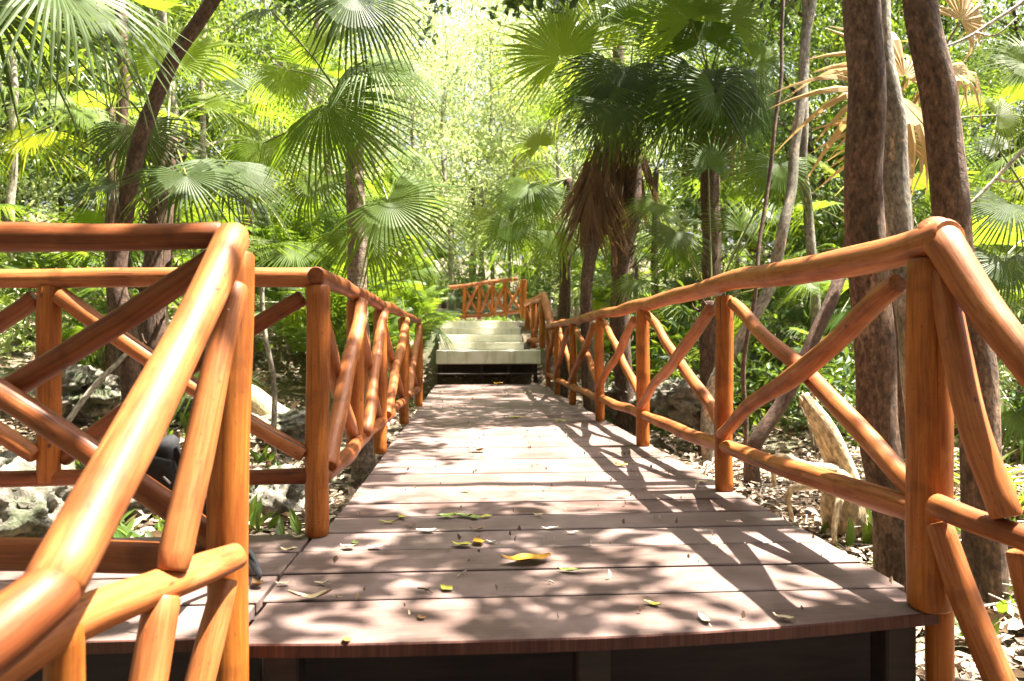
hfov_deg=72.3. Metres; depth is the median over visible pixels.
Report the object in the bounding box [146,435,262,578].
shoulder bag
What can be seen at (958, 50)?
broadleaf tree
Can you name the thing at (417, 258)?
feather palm
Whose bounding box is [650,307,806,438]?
young fan palm
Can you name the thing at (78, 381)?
rock
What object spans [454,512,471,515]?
fallen leaf
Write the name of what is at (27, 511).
rock
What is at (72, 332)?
young fan palm
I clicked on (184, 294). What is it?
shrub
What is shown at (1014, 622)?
leaf litter
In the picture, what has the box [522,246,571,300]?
shrub
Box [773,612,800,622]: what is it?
fallen leaf
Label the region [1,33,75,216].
broadleaf tree
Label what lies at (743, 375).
broadleaf tree
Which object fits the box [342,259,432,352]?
feather palm
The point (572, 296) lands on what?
shrub
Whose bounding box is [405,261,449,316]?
feather palm
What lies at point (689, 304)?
young fan palm
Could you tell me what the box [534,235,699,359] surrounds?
young fan palm
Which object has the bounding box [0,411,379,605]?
leaf litter
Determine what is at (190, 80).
broadleaf tree
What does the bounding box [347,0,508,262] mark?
broadleaf tree
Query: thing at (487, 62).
broadleaf tree
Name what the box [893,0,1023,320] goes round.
broadleaf tree
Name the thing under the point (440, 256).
young fan palm
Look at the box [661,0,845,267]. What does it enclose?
broadleaf tree
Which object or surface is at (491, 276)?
broadleaf tree
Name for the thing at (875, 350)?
broadleaf tree
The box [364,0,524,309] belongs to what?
broadleaf tree
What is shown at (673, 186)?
broadleaf tree
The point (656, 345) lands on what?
shrub
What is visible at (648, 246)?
young fan palm
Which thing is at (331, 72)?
young fan palm
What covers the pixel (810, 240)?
broadleaf tree
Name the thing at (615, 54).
broadleaf tree
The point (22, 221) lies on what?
young fan palm
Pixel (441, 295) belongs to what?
shrub
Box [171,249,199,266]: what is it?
shrub
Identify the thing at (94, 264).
shrub
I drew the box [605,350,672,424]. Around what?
shrub
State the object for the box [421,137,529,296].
young fan palm
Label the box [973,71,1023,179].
broadleaf tree
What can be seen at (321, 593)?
fallen leaf
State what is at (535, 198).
fan palm
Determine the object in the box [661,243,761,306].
young fan palm
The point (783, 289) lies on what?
young fan palm
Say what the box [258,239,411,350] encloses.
young fan palm
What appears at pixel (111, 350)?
young fan palm
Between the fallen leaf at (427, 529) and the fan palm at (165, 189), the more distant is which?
the fan palm at (165, 189)
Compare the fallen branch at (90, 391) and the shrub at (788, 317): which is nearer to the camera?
the fallen branch at (90, 391)
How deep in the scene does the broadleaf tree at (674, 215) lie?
18.97 m
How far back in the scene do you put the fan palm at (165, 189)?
5.17 m
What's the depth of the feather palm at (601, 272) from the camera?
14.83 m
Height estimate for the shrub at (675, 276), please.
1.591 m
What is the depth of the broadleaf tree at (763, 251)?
26.34 m
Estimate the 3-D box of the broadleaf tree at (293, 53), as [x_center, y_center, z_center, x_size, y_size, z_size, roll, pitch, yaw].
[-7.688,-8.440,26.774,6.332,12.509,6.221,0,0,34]
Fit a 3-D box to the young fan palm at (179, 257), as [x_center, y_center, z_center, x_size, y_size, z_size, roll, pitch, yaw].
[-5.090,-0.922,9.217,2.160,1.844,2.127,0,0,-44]
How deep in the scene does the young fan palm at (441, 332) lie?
11.26 m
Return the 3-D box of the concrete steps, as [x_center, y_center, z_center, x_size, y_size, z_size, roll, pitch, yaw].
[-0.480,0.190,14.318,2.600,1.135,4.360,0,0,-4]
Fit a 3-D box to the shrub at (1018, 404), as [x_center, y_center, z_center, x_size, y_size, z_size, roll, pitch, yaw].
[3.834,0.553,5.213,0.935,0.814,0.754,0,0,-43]
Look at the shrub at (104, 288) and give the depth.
9.36 m
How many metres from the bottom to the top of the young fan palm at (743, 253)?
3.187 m
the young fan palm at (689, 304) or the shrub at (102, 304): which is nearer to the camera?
the shrub at (102, 304)
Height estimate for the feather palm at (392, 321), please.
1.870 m
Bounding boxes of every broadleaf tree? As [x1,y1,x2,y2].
[0,0,87,217]
[0,0,111,217]
[0,0,305,266]
[0,1,180,221]
[0,3,100,214]
[0,16,38,114]
[0,36,115,221]
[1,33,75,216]
[1,33,102,222]
[1,78,69,220]
[2,7,136,255]
[5,32,18,337]
[15,0,151,223]
[22,69,181,211]
[52,1,274,196]
[59,0,282,223]
[90,0,378,221]
[101,0,295,202]
[102,5,229,222]
[107,0,221,401]
[114,0,131,355]
[137,0,461,264]
[179,0,359,193]
[199,0,206,347]
[219,0,407,226]
[228,0,391,198]
[259,266,277,463]
[277,0,1009,613]
[278,0,467,224]
[310,0,440,237]
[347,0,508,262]
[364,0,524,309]
[364,31,467,256]
[398,0,551,300]
[408,80,495,266]
[412,0,912,408]
[418,13,531,276]
[427,2,554,279]
[436,0,671,316]
[443,0,581,268]
[451,36,569,303]
[479,2,579,295]
[488,76,571,282]
[497,7,609,272]
[508,0,705,273]
[539,19,701,260]
[600,55,692,270]
[609,3,624,382]
[634,0,927,342]
[635,41,780,279]
[639,45,765,279]
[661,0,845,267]
[662,43,831,263]
[687,4,840,264]
[700,0,816,463]
[721,0,1023,315]
[722,0,912,322]
[729,0,962,228]
[731,0,1013,258]
[741,0,784,444]
[743,232,845,491]
[798,0,822,404]
[813,11,995,225]
[814,0,1023,210]
[842,0,905,592]
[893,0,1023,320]
[904,59,990,245]
[928,31,1023,276]
[947,0,1023,253]
[950,38,1023,248]
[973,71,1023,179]
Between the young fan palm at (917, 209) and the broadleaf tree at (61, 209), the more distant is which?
the broadleaf tree at (61, 209)
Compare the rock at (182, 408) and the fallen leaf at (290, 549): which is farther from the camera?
the rock at (182, 408)
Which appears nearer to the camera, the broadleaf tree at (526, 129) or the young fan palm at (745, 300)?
the young fan palm at (745, 300)
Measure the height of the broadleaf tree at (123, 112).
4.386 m
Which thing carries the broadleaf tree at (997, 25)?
on the ground at (430, 364)
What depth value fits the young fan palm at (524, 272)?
16.43 m
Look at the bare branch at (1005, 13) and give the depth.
3.98 m
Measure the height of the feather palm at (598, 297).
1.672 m
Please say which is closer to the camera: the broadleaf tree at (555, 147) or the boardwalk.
the boardwalk
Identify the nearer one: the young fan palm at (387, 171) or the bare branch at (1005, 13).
the bare branch at (1005, 13)
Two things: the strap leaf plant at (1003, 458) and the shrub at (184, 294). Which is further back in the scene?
the shrub at (184, 294)
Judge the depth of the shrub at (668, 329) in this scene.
10.51 m
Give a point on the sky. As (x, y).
(452, 10)
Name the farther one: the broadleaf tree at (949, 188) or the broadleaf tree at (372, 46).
the broadleaf tree at (372, 46)
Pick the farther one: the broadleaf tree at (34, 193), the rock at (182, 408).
the broadleaf tree at (34, 193)
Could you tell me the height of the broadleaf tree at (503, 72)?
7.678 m
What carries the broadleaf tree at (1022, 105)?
on the ground at (430, 364)
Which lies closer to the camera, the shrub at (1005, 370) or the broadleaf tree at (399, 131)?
the shrub at (1005, 370)
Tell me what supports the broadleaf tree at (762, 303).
on the ground at (430, 364)
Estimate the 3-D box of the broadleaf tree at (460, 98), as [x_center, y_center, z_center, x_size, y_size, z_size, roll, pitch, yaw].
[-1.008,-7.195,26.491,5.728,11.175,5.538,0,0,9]
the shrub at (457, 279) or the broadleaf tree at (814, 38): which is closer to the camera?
the broadleaf tree at (814, 38)
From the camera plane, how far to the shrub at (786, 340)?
8.49 m
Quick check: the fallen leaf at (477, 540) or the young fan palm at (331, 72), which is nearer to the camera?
the fallen leaf at (477, 540)
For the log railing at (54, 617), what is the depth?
1.40 m
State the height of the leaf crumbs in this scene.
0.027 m
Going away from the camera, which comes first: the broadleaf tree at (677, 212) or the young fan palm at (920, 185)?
the young fan palm at (920, 185)
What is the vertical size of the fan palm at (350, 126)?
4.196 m
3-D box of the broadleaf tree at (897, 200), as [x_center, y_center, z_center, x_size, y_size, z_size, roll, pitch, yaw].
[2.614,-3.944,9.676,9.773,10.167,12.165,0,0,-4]
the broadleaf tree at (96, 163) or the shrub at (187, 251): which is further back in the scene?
the broadleaf tree at (96, 163)
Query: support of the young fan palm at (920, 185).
on the ground at (430, 364)
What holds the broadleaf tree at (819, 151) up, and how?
on the ground at (430, 364)
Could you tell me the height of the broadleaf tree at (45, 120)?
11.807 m
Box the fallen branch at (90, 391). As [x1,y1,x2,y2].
[66,353,127,421]
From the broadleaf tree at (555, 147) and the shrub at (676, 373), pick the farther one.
the broadleaf tree at (555, 147)
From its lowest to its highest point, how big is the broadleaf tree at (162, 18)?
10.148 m
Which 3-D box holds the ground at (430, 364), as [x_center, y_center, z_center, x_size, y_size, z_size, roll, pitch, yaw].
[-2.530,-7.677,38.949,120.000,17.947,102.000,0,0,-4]
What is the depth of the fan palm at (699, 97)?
7.60 m
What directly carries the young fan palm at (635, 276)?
on the ground at (430, 364)
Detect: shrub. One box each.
[0,203,104,331]
[0,288,35,368]
[26,203,103,264]
[30,206,144,306]
[62,287,137,366]
[87,258,139,300]
[168,249,269,317]
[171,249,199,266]
[255,282,372,361]
[255,289,302,307]
[420,269,458,310]
[432,244,487,307]
[448,264,508,313]
[500,275,539,307]
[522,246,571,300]
[527,261,575,306]
[530,255,576,315]
[551,257,606,327]
[576,220,779,394]
[604,311,699,381]
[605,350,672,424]
[606,267,671,325]
[607,279,804,410]
[633,335,775,444]
[649,313,691,364]
[660,269,726,317]
[663,272,752,329]
[739,337,761,381]
[753,295,853,390]
[758,346,858,453]
[767,289,806,341]
[825,353,954,424]
[996,326,1023,403]
[998,281,1023,381]
[999,374,1023,441]
[1003,312,1023,373]
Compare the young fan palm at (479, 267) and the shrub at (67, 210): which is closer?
the shrub at (67, 210)
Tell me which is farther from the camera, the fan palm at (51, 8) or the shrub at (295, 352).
the shrub at (295, 352)
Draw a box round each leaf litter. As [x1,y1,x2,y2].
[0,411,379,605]
[690,448,1023,680]
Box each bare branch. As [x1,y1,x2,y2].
[947,0,1023,46]
[971,147,1023,203]
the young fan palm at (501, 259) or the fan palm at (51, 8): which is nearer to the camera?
the fan palm at (51, 8)
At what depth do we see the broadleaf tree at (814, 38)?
12.54 m
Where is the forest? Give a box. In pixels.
[22,2,1021,285]
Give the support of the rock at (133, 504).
on the ground at (430, 364)
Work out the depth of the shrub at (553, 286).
16.45 m
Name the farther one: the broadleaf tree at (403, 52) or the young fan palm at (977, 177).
the broadleaf tree at (403, 52)
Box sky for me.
[5,0,1023,260]
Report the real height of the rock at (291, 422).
0.302 m
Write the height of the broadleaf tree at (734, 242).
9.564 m
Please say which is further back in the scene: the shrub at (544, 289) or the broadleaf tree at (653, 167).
the broadleaf tree at (653, 167)
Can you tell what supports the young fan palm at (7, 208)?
on the ground at (430, 364)
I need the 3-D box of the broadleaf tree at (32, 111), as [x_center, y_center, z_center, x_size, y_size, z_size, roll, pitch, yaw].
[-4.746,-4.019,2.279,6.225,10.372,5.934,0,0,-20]
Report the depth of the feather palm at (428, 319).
10.84 m
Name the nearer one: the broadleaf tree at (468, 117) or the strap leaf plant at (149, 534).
the strap leaf plant at (149, 534)
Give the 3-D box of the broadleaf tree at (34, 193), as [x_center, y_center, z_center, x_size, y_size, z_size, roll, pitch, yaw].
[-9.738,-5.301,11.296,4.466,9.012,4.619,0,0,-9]
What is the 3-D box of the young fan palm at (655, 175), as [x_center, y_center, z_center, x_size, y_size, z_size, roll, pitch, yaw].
[2.590,-2.224,12.448,3.562,5.416,3.418,0,0,-2]
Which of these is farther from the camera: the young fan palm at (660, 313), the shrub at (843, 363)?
the young fan palm at (660, 313)
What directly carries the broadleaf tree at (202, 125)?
on the ground at (430, 364)
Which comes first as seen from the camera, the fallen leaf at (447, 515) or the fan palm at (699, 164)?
the fallen leaf at (447, 515)
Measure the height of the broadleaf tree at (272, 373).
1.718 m
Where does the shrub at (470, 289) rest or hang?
on the ground at (430, 364)
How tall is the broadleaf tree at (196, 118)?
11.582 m
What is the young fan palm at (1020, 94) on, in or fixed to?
on the ground at (430, 364)
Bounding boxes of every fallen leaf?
[251,576,263,585]
[279,547,299,550]
[288,587,340,597]
[340,544,355,546]
[343,636,351,640]
[416,528,437,530]
[436,513,456,516]
[440,584,452,590]
[450,541,471,544]
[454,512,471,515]
[468,447,486,450]
[472,537,484,545]
[501,552,560,560]
[557,566,581,570]
[644,599,660,604]
[698,611,711,626]
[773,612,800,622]
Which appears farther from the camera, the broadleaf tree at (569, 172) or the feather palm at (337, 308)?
the broadleaf tree at (569, 172)
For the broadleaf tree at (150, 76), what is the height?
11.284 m
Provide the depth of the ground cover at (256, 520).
3.81 m
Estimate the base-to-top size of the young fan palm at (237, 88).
4.280 m
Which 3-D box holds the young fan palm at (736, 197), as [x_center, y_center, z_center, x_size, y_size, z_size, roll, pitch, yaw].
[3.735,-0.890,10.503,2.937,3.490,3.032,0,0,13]
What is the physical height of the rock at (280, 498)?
0.463 m
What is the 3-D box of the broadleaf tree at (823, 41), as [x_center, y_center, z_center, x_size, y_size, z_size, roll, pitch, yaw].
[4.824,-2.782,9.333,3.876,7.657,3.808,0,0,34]
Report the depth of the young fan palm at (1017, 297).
8.64 m
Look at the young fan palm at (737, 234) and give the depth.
11.19 m
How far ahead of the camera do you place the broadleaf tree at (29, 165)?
9.12 m
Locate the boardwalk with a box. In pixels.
[0,384,938,680]
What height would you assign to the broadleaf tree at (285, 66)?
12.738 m
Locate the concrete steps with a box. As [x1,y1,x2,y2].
[436,321,545,382]
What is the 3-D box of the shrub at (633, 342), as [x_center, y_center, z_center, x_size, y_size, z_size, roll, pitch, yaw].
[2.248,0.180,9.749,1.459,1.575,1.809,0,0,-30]
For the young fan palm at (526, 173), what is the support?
on the ground at (430, 364)
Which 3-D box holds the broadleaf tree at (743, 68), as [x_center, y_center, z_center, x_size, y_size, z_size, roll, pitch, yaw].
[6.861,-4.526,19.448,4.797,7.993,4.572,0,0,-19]
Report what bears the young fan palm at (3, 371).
on the ground at (430, 364)
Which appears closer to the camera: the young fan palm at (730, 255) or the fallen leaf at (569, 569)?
the fallen leaf at (569, 569)
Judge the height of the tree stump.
0.853 m
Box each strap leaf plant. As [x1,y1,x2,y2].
[128,529,152,536]
[904,447,1023,484]
[954,471,1023,518]
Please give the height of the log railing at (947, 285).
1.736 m
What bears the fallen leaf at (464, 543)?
on the boardwalk
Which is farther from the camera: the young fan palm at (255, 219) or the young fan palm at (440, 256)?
the young fan palm at (440, 256)
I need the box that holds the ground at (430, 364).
[0,212,1023,680]
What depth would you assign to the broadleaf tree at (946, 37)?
19.55 m
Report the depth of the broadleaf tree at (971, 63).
20.32 m
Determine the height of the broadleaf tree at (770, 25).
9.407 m
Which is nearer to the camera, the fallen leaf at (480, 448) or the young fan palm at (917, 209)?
the fallen leaf at (480, 448)
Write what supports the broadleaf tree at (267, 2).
on the ground at (430, 364)
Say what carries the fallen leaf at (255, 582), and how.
on the boardwalk
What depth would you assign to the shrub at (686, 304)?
11.71 m
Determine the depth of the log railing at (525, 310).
15.51 m
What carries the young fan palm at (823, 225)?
on the ground at (430, 364)
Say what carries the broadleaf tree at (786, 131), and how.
on the ground at (430, 364)
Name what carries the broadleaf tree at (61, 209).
on the ground at (430, 364)
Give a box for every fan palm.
[0,0,132,216]
[0,0,201,156]
[0,0,288,387]
[0,204,67,293]
[0,213,40,290]
[0,291,78,395]
[11,5,312,436]
[28,193,343,426]
[33,204,200,298]
[71,31,381,370]
[177,199,315,309]
[207,0,484,490]
[221,26,441,239]
[221,188,322,238]
[255,268,402,377]
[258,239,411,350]
[272,132,387,241]
[278,231,456,358]
[370,158,452,296]
[405,241,488,313]
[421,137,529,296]
[434,228,520,304]
[453,117,583,398]
[482,0,719,434]
[482,158,605,313]
[482,237,557,310]
[501,51,674,256]
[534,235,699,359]
[548,96,659,413]
[555,51,747,344]
[569,191,701,373]
[574,189,677,272]
[604,131,835,456]
[613,0,798,300]
[631,306,697,375]
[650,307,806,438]
[657,290,795,356]
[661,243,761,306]
[666,180,837,385]
[671,251,852,412]
[676,201,843,359]
[680,204,796,317]
[723,255,791,336]
[759,132,1023,362]
[765,0,1023,461]
[765,193,913,306]
[785,91,1009,303]
[787,170,974,304]
[798,210,1023,467]
[915,56,1023,277]
[923,33,1023,319]
[959,65,1023,254]
[980,234,1023,312]
[997,274,1023,369]
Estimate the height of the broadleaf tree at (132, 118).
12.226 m
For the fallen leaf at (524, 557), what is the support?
on the boardwalk
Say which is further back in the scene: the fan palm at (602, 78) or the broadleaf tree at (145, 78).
the broadleaf tree at (145, 78)
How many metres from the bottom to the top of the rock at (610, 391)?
0.546 m
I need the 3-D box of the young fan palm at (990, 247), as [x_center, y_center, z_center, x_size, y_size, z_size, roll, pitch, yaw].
[5.142,-1.090,8.998,2.679,4.244,2.791,0,0,-25]
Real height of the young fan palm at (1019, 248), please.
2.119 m
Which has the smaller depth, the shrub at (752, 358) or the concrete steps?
the shrub at (752, 358)
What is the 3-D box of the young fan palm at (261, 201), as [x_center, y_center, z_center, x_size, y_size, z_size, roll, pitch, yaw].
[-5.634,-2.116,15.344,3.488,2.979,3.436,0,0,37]
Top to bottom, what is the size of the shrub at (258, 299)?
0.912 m
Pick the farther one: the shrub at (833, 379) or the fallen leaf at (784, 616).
the shrub at (833, 379)
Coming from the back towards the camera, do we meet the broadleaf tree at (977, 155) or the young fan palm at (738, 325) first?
the broadleaf tree at (977, 155)
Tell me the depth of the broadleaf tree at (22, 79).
14.28 m
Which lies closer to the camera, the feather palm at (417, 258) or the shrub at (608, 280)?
the shrub at (608, 280)
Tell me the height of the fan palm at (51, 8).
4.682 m
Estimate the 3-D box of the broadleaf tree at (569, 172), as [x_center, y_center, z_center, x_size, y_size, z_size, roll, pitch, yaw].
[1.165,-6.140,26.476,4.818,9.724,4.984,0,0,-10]
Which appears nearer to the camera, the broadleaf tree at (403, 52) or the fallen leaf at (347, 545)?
the fallen leaf at (347, 545)
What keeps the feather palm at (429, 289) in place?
on the ground at (430, 364)
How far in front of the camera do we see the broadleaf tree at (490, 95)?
22.16 m
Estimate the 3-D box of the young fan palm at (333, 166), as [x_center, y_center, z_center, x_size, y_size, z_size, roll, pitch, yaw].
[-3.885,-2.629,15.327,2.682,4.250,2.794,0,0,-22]
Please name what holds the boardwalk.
on the ground at (430, 364)
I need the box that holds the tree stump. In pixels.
[771,391,867,546]
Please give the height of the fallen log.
0.961 m
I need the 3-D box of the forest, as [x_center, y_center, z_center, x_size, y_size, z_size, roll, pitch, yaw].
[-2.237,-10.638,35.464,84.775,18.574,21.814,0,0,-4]
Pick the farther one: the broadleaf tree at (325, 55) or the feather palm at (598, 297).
the broadleaf tree at (325, 55)
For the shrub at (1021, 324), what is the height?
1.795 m
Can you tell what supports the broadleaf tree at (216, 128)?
on the ground at (430, 364)
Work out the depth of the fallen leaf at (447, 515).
2.81 m
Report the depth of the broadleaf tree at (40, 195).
22.49 m
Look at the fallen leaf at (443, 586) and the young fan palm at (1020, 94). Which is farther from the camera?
the young fan palm at (1020, 94)
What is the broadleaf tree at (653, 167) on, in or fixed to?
on the ground at (430, 364)
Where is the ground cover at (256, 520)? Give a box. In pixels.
[14,288,1023,643]
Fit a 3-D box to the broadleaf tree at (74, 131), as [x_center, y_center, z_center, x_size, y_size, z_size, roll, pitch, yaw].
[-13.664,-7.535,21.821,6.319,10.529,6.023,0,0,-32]
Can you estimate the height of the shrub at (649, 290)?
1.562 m
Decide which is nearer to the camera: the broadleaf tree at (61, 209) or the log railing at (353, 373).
the log railing at (353, 373)
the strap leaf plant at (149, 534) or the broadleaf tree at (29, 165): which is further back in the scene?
the broadleaf tree at (29, 165)
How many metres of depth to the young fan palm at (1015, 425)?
5.50 m
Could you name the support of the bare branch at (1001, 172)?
attached to the broadleaf tree at (949, 188)
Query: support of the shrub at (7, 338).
on the ground at (430, 364)
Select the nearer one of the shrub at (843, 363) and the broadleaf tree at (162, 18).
the shrub at (843, 363)
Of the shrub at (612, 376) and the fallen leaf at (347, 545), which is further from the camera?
the shrub at (612, 376)
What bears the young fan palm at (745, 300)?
on the ground at (430, 364)
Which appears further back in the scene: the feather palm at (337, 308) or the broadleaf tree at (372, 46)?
the broadleaf tree at (372, 46)
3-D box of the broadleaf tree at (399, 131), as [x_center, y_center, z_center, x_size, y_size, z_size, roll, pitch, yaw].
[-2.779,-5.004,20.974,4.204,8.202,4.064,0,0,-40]
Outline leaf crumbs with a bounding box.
[314,385,892,617]
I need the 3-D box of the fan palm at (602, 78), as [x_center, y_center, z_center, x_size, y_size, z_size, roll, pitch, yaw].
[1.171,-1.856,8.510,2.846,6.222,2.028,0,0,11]
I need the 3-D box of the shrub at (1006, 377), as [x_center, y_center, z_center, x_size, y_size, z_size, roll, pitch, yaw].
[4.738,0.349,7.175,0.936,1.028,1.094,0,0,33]
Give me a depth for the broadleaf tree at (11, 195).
8.60 m
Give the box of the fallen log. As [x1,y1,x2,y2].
[199,372,304,443]
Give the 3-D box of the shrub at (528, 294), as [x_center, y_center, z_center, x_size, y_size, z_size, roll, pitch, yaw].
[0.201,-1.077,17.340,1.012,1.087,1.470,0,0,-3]
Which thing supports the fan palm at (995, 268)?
on the ground at (430, 364)
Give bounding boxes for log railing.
[0,222,254,680]
[0,266,422,537]
[449,277,554,347]
[545,216,1023,680]
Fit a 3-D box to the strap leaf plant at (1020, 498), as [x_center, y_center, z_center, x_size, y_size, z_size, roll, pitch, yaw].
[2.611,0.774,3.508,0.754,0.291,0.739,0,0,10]
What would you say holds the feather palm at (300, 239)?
on the ground at (430, 364)
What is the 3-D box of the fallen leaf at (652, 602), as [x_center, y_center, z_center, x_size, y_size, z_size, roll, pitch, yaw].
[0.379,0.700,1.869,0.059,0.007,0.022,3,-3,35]
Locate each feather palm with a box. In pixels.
[173,194,346,361]
[254,261,425,411]
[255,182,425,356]
[339,280,426,353]
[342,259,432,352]
[373,245,443,297]
[392,281,460,399]
[403,285,462,352]
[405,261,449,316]
[571,257,650,300]
[571,273,610,323]
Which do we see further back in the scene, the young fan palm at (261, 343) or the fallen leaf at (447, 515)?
the young fan palm at (261, 343)
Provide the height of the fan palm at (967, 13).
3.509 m
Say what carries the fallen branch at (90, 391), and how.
on the ground at (430, 364)
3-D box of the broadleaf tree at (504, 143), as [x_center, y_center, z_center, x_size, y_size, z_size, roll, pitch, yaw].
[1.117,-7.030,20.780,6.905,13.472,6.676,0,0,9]
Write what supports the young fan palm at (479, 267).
on the ground at (430, 364)
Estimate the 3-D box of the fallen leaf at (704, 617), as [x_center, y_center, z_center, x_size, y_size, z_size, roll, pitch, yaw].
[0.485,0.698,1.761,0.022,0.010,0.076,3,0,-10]
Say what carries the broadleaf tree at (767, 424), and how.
on the ground at (430, 364)
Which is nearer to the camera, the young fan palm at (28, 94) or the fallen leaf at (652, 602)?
the fallen leaf at (652, 602)
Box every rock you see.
[0,450,75,537]
[30,364,121,425]
[123,498,152,521]
[170,395,259,426]
[249,464,304,521]
[251,409,304,443]
[604,382,635,420]
[650,374,735,425]
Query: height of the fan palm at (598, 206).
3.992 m
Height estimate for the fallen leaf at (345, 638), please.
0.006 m
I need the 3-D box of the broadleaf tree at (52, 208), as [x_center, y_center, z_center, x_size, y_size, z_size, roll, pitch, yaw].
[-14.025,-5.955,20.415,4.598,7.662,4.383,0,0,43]

